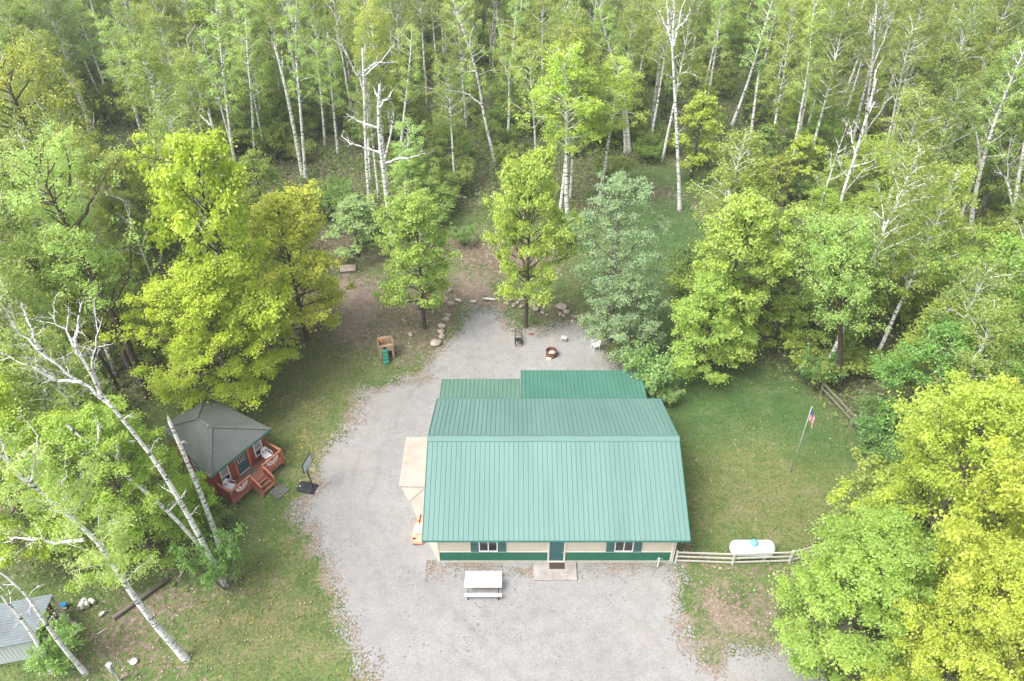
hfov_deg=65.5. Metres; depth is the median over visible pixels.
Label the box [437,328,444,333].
boulder
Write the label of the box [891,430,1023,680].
maple tree
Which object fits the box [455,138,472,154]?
shrub
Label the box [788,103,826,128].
shrub
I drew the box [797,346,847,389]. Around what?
shrub
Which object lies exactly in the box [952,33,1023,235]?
birch tree
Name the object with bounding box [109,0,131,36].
birch tree
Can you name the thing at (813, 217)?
sapling
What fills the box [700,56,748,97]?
shrub
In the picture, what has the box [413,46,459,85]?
shrub
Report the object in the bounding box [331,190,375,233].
shrub
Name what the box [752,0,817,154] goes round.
birch tree
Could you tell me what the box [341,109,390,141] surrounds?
shrub
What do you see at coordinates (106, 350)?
birch tree
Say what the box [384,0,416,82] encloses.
birch tree
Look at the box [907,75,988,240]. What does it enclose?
birch tree
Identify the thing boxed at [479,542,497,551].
window
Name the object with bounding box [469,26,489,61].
sapling
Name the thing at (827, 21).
birch tree
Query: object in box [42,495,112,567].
sapling
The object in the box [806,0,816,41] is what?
birch tree
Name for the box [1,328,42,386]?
sapling
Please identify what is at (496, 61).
shrub
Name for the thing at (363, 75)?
dead birch
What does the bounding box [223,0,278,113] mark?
birch tree
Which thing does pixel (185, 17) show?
birch tree
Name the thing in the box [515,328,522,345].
rocking chair
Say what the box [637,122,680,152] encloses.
shrub
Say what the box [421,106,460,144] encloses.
shrub
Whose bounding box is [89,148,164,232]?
maple tree
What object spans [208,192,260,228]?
sapling
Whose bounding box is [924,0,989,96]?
birch tree
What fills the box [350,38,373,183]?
dead birch
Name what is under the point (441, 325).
boulder
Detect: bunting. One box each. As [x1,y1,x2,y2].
[236,480,247,491]
[267,455,277,465]
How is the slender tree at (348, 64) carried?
on the ground at (308, 568)
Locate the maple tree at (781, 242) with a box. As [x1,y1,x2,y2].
[703,228,784,289]
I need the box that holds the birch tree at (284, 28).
[263,0,295,79]
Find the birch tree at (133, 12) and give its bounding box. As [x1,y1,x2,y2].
[105,0,149,81]
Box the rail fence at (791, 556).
[674,540,838,564]
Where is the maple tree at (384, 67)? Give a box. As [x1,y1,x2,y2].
[371,42,400,85]
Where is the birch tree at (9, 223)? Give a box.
[0,176,63,363]
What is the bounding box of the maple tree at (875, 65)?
[857,34,918,85]
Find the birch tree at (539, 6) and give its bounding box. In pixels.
[512,0,563,123]
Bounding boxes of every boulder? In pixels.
[430,339,441,345]
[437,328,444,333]
[438,323,444,328]
[438,333,444,339]
[446,301,454,306]
[555,303,567,309]
[563,309,569,313]
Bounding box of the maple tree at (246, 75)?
[227,44,271,95]
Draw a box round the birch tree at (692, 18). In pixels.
[651,0,712,161]
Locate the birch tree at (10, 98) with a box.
[0,85,62,194]
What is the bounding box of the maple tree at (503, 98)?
[486,64,538,128]
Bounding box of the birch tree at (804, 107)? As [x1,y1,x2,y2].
[788,0,836,130]
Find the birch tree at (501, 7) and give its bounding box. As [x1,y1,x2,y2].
[481,0,515,67]
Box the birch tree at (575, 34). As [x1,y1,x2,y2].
[540,19,607,210]
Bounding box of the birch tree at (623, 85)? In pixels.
[585,51,651,205]
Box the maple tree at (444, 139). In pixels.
[426,113,476,166]
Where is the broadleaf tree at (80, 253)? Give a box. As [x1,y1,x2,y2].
[0,120,164,399]
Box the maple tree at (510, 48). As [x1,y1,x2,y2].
[490,30,530,74]
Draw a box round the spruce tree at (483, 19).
[475,1,497,31]
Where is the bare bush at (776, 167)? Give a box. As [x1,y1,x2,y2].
[758,150,791,198]
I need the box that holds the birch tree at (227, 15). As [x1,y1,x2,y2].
[208,0,265,136]
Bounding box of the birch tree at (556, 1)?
[543,0,569,107]
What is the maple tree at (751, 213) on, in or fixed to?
on the ground at (308, 568)
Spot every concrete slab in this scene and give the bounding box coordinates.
[399,437,426,486]
[402,488,423,500]
[410,490,423,515]
[429,542,437,559]
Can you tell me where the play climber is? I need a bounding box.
[377,335,394,364]
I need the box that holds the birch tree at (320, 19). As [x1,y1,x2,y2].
[287,0,346,144]
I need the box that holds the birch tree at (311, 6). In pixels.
[302,0,338,101]
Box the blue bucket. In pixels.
[60,601,67,609]
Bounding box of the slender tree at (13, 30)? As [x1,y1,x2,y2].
[1,0,62,79]
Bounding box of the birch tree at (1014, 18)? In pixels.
[992,0,1023,45]
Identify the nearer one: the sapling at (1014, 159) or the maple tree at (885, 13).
the sapling at (1014, 159)
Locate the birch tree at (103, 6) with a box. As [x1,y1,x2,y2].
[93,0,123,48]
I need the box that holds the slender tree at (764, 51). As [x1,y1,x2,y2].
[754,1,790,63]
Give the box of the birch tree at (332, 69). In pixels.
[305,33,346,153]
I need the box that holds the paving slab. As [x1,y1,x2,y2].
[268,483,289,499]
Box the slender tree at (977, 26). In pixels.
[953,0,1006,51]
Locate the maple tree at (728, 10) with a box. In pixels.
[703,0,748,28]
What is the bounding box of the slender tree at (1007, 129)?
[987,79,1023,178]
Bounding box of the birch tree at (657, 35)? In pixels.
[639,0,699,135]
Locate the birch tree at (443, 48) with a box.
[436,0,445,75]
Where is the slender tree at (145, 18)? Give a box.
[127,0,184,56]
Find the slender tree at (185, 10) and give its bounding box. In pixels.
[164,0,210,65]
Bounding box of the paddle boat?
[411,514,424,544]
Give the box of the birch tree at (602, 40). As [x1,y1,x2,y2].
[586,0,636,153]
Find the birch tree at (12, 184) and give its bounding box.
[0,117,29,215]
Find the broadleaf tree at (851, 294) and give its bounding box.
[775,205,907,391]
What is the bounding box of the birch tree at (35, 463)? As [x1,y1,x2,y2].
[0,398,190,662]
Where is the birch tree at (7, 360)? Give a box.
[0,309,31,478]
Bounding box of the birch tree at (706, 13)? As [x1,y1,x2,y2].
[682,0,714,85]
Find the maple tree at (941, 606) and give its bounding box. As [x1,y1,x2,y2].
[861,525,1023,680]
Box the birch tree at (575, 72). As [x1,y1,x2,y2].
[512,37,607,215]
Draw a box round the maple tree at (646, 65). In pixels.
[629,14,678,85]
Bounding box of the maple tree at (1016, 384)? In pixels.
[950,375,1023,534]
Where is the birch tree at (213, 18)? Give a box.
[189,0,241,162]
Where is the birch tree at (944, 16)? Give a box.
[904,0,958,94]
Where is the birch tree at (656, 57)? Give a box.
[649,0,683,119]
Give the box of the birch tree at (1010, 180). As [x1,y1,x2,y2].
[1002,65,1022,195]
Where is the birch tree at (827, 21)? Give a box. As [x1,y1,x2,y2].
[804,0,864,153]
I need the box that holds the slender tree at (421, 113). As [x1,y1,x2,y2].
[383,46,429,142]
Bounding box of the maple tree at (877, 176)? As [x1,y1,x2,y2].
[822,132,948,217]
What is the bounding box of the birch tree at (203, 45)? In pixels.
[179,24,237,159]
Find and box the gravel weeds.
[264,308,777,680]
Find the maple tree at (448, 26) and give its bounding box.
[436,0,475,42]
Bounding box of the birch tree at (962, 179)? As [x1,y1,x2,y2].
[875,157,986,359]
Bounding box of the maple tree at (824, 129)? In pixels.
[783,98,865,175]
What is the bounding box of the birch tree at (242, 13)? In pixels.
[227,0,270,160]
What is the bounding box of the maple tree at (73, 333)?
[35,266,101,340]
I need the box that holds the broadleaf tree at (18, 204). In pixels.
[0,147,54,314]
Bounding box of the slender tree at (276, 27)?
[254,0,292,60]
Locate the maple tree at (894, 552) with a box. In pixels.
[765,501,982,680]
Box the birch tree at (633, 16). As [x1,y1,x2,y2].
[610,2,654,135]
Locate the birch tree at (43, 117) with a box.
[18,92,123,298]
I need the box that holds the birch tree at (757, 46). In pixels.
[730,0,783,125]
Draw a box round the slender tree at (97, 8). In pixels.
[78,0,126,61]
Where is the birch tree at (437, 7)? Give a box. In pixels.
[418,0,449,85]
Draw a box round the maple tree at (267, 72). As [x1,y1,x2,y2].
[259,56,304,131]
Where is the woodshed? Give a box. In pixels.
[0,594,79,664]
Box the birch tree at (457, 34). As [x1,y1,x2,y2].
[431,0,481,127]
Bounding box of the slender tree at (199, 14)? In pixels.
[174,8,234,110]
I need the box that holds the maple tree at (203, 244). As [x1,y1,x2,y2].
[175,219,237,263]
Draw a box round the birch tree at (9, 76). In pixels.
[0,63,41,188]
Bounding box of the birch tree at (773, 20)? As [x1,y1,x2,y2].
[757,0,789,67]
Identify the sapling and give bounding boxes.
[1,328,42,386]
[26,87,76,125]
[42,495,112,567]
[59,380,113,437]
[75,33,106,79]
[83,130,121,172]
[94,193,140,244]
[107,90,151,127]
[125,307,157,353]
[134,203,178,251]
[142,135,172,163]
[147,72,168,103]
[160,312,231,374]
[164,471,223,524]
[168,480,215,541]
[194,97,220,123]
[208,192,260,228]
[214,145,241,162]
[219,354,250,398]
[238,147,284,206]
[250,210,289,250]
[255,80,287,120]
[262,124,289,159]
[279,101,317,141]
[316,191,384,258]
[322,25,347,58]
[327,29,352,66]
[329,101,351,132]
[405,69,424,92]
[421,145,448,185]
[455,76,485,119]
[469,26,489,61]
[483,20,498,41]
[497,56,526,95]
[499,151,521,183]
[531,50,548,71]
[576,96,606,144]
[614,74,651,123]
[637,44,656,84]
[653,69,680,113]
[670,34,687,57]
[687,83,729,131]
[689,24,715,60]
[703,11,735,55]
[734,276,759,312]
[741,123,787,167]
[742,71,776,124]
[756,293,813,352]
[760,153,797,201]
[769,207,810,268]
[780,133,829,186]
[785,288,823,329]
[789,78,827,120]
[792,125,831,168]
[800,263,865,310]
[801,206,825,235]
[806,219,859,270]
[811,161,851,213]
[816,53,842,85]
[841,91,876,130]
[864,178,892,218]
[865,60,911,108]
[905,119,947,169]
[906,58,933,86]
[925,226,957,257]
[959,221,1023,282]
[972,285,1010,335]
[984,184,1022,219]
[996,136,1023,178]
[996,193,1023,250]
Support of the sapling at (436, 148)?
on the ground at (308, 568)
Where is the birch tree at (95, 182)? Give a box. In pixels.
[25,120,116,312]
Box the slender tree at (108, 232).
[94,190,159,309]
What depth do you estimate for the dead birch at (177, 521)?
45.05 m
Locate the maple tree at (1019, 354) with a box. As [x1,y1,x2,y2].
[990,320,1023,380]
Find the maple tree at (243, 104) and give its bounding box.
[213,85,274,143]
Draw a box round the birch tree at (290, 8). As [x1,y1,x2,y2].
[273,0,318,179]
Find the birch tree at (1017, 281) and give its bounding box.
[1007,228,1023,365]
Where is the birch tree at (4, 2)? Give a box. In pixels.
[0,0,35,83]
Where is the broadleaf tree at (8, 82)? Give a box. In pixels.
[0,28,121,266]
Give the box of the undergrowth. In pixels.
[0,1,1023,649]
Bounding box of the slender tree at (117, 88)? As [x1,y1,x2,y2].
[102,34,152,131]
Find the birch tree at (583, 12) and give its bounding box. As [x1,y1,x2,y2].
[547,7,598,160]
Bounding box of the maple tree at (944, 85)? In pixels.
[915,51,985,121]
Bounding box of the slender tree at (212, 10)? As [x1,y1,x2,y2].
[186,0,242,94]
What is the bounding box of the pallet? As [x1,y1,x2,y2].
[340,264,355,272]
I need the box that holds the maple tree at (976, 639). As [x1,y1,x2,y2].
[896,520,1023,680]
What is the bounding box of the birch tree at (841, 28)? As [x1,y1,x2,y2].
[800,0,872,178]
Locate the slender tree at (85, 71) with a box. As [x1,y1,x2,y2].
[44,0,107,99]
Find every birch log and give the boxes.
[76,601,82,610]
[81,597,89,608]
[88,598,95,603]
[482,297,495,300]
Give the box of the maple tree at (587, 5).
[573,0,594,25]
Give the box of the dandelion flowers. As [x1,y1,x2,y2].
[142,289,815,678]
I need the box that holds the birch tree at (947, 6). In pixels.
[935,0,990,98]
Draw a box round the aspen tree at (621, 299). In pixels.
[581,262,674,361]
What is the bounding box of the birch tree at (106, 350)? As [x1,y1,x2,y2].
[0,120,118,373]
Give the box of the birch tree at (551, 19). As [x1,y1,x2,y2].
[534,0,583,147]
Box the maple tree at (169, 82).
[154,55,191,106]
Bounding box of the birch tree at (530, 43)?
[500,34,567,209]
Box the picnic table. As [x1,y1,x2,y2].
[464,571,501,599]
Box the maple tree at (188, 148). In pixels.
[123,123,304,398]
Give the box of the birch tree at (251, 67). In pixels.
[223,21,275,156]
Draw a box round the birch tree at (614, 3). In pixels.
[596,0,626,49]
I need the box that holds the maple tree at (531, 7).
[505,0,541,36]
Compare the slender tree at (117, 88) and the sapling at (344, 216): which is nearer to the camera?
the sapling at (344, 216)
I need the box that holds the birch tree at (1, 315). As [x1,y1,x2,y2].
[0,310,27,448]
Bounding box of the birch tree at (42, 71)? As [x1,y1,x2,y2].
[16,45,102,245]
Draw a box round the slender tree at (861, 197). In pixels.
[811,188,901,337]
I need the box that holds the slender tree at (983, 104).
[980,16,1023,107]
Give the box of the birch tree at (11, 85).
[0,69,19,139]
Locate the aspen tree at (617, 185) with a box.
[558,169,673,343]
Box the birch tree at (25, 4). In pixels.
[7,0,60,43]
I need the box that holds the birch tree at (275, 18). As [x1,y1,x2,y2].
[247,0,293,121]
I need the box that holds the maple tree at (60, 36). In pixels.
[29,13,81,60]
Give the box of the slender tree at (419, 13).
[401,1,435,37]
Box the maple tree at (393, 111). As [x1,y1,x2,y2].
[382,84,417,141]
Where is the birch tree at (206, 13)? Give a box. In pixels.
[188,0,223,65]
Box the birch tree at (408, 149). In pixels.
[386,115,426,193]
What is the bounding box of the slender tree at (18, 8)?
[0,0,72,114]
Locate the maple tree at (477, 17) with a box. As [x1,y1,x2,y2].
[464,6,483,28]
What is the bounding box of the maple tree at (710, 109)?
[668,88,724,176]
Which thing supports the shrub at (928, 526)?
on the ground at (308, 568)
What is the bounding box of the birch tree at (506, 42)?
[486,0,534,135]
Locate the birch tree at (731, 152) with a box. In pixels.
[678,121,776,306]
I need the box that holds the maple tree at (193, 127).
[163,102,223,160]
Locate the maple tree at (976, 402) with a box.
[821,364,1023,614]
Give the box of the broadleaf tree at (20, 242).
[0,223,126,390]
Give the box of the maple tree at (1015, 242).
[895,225,1023,385]
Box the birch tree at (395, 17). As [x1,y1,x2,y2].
[382,0,410,71]
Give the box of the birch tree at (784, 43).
[761,0,811,107]
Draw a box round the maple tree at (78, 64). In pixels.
[58,32,99,89]
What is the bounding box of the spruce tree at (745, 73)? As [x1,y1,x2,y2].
[729,33,762,118]
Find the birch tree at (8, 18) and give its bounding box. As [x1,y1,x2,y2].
[0,0,22,44]
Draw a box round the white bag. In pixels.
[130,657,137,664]
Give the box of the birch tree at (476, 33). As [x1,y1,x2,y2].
[442,0,487,113]
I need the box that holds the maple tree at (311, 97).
[293,64,343,129]
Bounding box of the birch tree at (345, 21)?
[336,0,369,56]
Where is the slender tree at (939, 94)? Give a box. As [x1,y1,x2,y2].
[934,29,994,117]
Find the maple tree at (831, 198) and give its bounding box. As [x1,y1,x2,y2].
[777,184,850,274]
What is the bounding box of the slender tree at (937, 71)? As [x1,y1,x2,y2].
[896,40,975,169]
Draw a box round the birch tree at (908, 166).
[819,129,953,357]
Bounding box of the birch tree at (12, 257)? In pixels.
[0,212,58,409]
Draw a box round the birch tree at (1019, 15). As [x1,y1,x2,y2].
[998,8,1023,118]
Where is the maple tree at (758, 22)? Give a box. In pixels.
[740,0,775,48]
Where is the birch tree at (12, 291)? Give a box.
[0,258,85,476]
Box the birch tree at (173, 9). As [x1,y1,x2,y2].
[168,0,207,107]
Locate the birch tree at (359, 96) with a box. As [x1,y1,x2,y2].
[341,52,394,198]
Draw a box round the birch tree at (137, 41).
[108,31,205,217]
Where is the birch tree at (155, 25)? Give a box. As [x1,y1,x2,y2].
[140,9,199,123]
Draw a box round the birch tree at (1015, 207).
[1001,159,1023,294]
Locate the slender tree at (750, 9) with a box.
[732,0,772,58]
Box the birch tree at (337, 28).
[309,0,360,122]
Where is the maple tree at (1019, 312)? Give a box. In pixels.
[1004,282,1023,325]
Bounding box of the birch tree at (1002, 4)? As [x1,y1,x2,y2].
[954,0,1023,142]
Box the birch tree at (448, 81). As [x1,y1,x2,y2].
[424,54,473,171]
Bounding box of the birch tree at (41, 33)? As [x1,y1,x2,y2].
[14,24,82,126]
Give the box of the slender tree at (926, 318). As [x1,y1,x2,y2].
[883,297,975,420]
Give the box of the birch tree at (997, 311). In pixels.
[920,291,1023,417]
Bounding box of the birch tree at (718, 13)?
[701,0,732,95]
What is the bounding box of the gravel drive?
[284,303,826,680]
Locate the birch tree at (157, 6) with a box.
[133,0,188,97]
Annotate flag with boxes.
[809,410,814,428]
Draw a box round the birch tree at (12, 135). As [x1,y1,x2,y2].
[0,111,34,225]
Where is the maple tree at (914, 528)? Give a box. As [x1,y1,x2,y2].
[828,485,944,627]
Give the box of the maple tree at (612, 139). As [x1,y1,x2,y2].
[583,80,629,146]
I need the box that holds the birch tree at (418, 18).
[405,0,436,102]
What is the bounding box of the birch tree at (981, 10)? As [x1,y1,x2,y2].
[923,0,997,140]
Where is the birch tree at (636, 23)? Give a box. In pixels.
[617,0,653,99]
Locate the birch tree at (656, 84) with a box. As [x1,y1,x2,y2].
[639,0,684,126]
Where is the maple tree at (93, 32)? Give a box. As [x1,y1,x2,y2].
[77,0,109,36]
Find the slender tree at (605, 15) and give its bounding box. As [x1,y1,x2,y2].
[580,10,623,96]
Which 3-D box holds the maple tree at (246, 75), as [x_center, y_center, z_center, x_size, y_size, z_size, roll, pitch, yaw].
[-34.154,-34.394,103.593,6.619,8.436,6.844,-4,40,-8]
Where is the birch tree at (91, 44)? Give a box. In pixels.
[61,0,113,113]
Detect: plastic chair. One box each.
[223,478,236,494]
[260,447,272,459]
[591,338,600,351]
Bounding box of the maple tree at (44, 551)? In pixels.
[0,371,81,570]
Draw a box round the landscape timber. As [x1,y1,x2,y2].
[112,578,168,618]
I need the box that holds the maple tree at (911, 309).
[889,265,968,347]
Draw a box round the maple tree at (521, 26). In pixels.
[500,7,535,64]
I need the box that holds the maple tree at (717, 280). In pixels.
[665,263,760,386]
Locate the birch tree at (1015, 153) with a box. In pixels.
[1000,105,1023,209]
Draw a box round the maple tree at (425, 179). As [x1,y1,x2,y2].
[377,147,457,200]
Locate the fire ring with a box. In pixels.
[546,347,556,358]
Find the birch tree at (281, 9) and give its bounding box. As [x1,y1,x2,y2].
[268,0,298,69]
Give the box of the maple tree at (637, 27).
[622,13,652,51]
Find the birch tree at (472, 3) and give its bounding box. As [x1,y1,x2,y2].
[451,0,482,72]
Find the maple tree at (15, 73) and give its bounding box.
[4,57,55,107]
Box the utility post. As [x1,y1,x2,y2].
[105,662,120,680]
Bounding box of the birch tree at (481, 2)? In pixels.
[465,0,485,70]
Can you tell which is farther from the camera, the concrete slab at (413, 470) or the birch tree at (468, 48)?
the birch tree at (468, 48)
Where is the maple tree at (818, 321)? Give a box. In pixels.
[781,198,899,353]
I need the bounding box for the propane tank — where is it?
[729,539,775,559]
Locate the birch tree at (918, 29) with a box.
[872,6,935,152]
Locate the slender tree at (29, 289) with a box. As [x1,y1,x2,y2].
[0,222,73,354]
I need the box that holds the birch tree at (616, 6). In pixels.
[605,0,628,36]
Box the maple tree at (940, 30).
[918,4,971,67]
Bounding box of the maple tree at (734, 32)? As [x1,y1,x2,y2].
[708,18,753,68]
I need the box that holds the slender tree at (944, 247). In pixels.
[873,199,964,324]
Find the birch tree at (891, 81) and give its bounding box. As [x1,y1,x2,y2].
[875,0,944,122]
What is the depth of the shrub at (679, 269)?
71.37 m
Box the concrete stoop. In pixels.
[533,561,576,580]
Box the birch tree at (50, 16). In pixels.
[22,0,94,130]
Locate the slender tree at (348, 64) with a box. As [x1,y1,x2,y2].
[333,0,390,114]
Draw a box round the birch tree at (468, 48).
[412,0,497,163]
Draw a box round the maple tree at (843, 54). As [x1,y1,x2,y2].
[832,25,865,68]
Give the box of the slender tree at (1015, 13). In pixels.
[975,4,1017,60]
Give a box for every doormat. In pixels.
[241,467,255,478]
[549,562,564,568]
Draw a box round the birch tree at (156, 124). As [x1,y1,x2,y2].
[138,98,217,246]
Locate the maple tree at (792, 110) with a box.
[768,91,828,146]
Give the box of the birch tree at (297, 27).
[278,0,303,75]
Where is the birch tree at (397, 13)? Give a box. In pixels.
[359,0,423,114]
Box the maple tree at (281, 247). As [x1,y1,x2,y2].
[245,210,303,262]
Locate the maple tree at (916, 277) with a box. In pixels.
[892,249,950,317]
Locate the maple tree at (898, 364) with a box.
[865,312,1023,459]
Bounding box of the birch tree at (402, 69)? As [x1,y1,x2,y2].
[387,21,427,146]
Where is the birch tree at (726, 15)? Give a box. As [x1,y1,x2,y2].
[705,0,739,82]
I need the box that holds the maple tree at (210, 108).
[154,71,231,132]
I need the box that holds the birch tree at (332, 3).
[315,0,351,80]
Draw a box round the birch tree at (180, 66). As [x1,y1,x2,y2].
[164,44,223,176]
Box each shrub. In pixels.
[6,410,39,459]
[23,400,100,452]
[23,608,88,678]
[47,366,114,408]
[66,88,93,116]
[66,477,142,532]
[67,79,117,123]
[71,448,119,481]
[78,349,108,374]
[86,80,125,106]
[93,201,134,236]
[100,167,145,202]
[105,151,173,194]
[106,47,137,75]
[112,501,162,545]
[120,435,193,499]
[127,0,146,10]
[133,306,165,351]
[139,118,167,135]
[139,328,208,369]
[143,82,176,112]
[143,290,180,313]
[149,299,217,353]
[164,493,232,544]
[169,522,247,590]
[198,228,226,252]
[206,96,238,119]
[210,120,244,153]
[219,104,273,145]
[237,194,259,209]
[247,119,294,159]
[256,182,320,217]
[261,44,288,59]
[262,245,314,279]
[263,27,301,49]
[267,98,296,122]
[277,69,323,105]
[281,129,319,160]
[293,4,334,35]
[302,112,327,130]
[314,173,356,213]
[319,176,353,200]
[323,74,357,99]
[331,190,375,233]
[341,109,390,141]
[366,202,396,239]
[368,88,419,119]
[376,110,421,138]
[385,140,429,165]
[400,32,446,54]
[407,40,442,77]
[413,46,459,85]
[417,19,450,41]
[418,179,461,210]
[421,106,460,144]
[421,196,455,222]
[435,152,476,191]
[440,65,476,92]
[448,222,476,245]
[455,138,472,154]
[470,106,496,135]
[473,46,483,63]
[477,118,523,150]
[478,188,524,220]
[485,40,507,63]
[485,71,523,95]
[487,101,544,131]
[490,48,525,65]
[490,140,524,163]
[495,84,530,112]
[495,171,547,198]
[503,5,543,32]
[516,78,569,119]
[538,206,574,243]
[557,128,589,152]
[581,0,594,19]
[583,0,606,13]
[586,150,637,183]
[611,112,649,140]
[618,338,678,398]
[631,135,663,159]
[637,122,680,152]
[644,56,688,84]
[652,379,685,405]
[664,257,706,297]
[669,241,727,270]
[675,60,708,83]
[681,138,717,166]
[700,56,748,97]
[707,188,734,218]
[717,166,754,191]
[731,34,746,44]
[744,58,777,88]
[744,152,774,183]
[767,61,784,81]
[768,261,832,316]
[773,168,825,198]
[779,326,868,383]
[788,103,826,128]
[789,55,805,66]
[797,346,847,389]
[811,83,837,102]
[818,123,847,145]
[825,298,899,340]
[826,155,870,176]
[827,139,857,161]
[827,465,914,521]
[837,156,898,190]
[843,340,895,376]
[847,444,943,522]
[850,389,902,434]
[855,414,906,466]
[861,15,883,34]
[880,345,934,377]
[883,442,933,490]
[885,444,973,517]
[886,278,932,320]
[916,114,957,146]
[920,451,1001,531]
[924,510,1005,539]
[935,164,966,196]
[948,132,976,155]
[948,244,968,271]
[952,230,989,251]
[959,200,1022,235]
[963,154,1017,196]
[975,195,1005,220]
[980,343,1023,381]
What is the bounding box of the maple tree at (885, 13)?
[876,2,910,35]
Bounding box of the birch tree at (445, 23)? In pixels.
[418,0,453,54]
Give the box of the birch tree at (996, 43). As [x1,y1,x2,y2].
[939,30,1007,170]
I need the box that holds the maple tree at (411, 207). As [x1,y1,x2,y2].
[365,187,462,329]
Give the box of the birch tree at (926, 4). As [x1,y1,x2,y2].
[887,0,945,153]
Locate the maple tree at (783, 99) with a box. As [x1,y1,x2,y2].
[772,76,807,118]
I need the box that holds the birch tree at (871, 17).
[844,0,890,92]
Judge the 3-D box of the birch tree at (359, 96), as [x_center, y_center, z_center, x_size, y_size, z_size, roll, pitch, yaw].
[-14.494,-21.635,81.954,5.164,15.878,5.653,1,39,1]
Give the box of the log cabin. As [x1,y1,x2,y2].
[163,395,270,496]
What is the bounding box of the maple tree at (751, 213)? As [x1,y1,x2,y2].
[662,181,813,369]
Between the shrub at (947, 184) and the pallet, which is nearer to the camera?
the pallet
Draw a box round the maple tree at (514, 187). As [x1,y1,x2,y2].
[480,140,592,327]
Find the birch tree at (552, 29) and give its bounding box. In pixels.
[545,0,595,155]
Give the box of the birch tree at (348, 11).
[337,0,403,127]
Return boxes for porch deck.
[216,442,284,506]
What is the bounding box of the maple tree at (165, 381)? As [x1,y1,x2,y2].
[97,253,295,413]
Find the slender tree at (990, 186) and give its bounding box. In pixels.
[963,68,1023,220]
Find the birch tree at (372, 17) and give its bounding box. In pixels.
[348,0,406,185]
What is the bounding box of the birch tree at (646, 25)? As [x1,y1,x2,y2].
[633,0,668,98]
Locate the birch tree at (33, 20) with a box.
[8,0,70,115]
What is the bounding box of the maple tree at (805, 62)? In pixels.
[794,53,821,91]
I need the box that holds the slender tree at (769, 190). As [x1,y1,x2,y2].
[698,151,794,293]
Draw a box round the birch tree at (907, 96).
[866,81,954,222]
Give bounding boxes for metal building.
[422,370,690,562]
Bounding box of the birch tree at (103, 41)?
[85,10,143,140]
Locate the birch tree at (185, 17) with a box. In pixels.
[164,0,202,72]
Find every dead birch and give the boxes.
[0,292,228,587]
[0,555,88,675]
[0,581,54,673]
[59,67,95,157]
[66,415,205,555]
[101,187,171,332]
[146,61,183,247]
[160,4,179,104]
[167,414,220,546]
[175,25,214,156]
[187,166,226,266]
[199,107,221,175]
[274,43,303,177]
[310,0,341,115]
[333,30,401,199]
[340,83,432,251]
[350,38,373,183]
[381,2,398,72]
[492,1,495,45]
[586,0,604,41]
[622,66,627,153]
[657,0,692,210]
[747,75,759,156]
[813,120,854,232]
[834,57,882,213]
[846,7,880,110]
[853,3,923,148]
[927,1,955,99]
[993,135,1023,234]
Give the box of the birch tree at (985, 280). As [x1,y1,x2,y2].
[918,251,1023,364]
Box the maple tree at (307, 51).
[294,35,328,71]
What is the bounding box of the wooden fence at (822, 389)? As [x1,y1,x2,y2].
[819,381,876,438]
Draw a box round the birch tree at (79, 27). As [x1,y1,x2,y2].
[48,0,104,104]
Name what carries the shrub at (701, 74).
on the ground at (308, 568)
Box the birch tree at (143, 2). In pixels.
[128,0,184,49]
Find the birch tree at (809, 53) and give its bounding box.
[783,0,832,158]
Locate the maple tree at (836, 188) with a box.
[809,173,853,220]
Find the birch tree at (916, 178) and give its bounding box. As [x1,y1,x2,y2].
[873,148,944,316]
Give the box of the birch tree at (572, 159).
[550,36,604,198]
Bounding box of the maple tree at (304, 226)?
[236,178,356,350]
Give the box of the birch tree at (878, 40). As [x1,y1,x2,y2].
[850,0,913,143]
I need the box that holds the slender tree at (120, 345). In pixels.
[36,212,157,374]
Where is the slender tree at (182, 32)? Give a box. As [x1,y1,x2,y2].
[157,5,197,70]
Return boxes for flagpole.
[790,406,812,471]
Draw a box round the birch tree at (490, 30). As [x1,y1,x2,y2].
[479,0,499,64]
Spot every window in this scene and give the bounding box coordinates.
[191,459,201,472]
[219,465,231,483]
[252,439,262,457]
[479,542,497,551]
[614,542,633,551]
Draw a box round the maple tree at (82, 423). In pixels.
[0,388,204,600]
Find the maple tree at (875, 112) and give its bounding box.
[844,77,893,137]
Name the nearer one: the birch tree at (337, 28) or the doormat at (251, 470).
the doormat at (251, 470)
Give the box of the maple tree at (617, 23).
[589,0,630,46]
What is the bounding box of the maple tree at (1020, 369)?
[984,306,1023,453]
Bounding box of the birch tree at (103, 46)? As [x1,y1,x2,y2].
[89,0,114,82]
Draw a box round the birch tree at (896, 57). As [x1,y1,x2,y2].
[877,10,927,123]
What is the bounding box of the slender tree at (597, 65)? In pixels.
[588,51,635,148]
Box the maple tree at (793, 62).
[768,15,808,78]
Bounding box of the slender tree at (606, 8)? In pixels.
[585,4,626,72]
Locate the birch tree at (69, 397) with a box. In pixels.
[0,306,117,494]
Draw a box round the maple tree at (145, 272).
[111,245,162,307]
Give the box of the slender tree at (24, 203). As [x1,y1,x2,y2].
[0,150,55,242]
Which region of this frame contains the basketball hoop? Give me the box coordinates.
[296,453,318,493]
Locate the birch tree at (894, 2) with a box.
[875,0,914,101]
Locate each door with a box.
[235,452,249,475]
[549,542,563,560]
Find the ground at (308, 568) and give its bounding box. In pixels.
[0,0,1023,680]
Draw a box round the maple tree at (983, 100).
[956,64,1006,129]
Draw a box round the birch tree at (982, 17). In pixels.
[963,0,993,32]
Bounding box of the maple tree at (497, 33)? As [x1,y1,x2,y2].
[482,8,514,48]

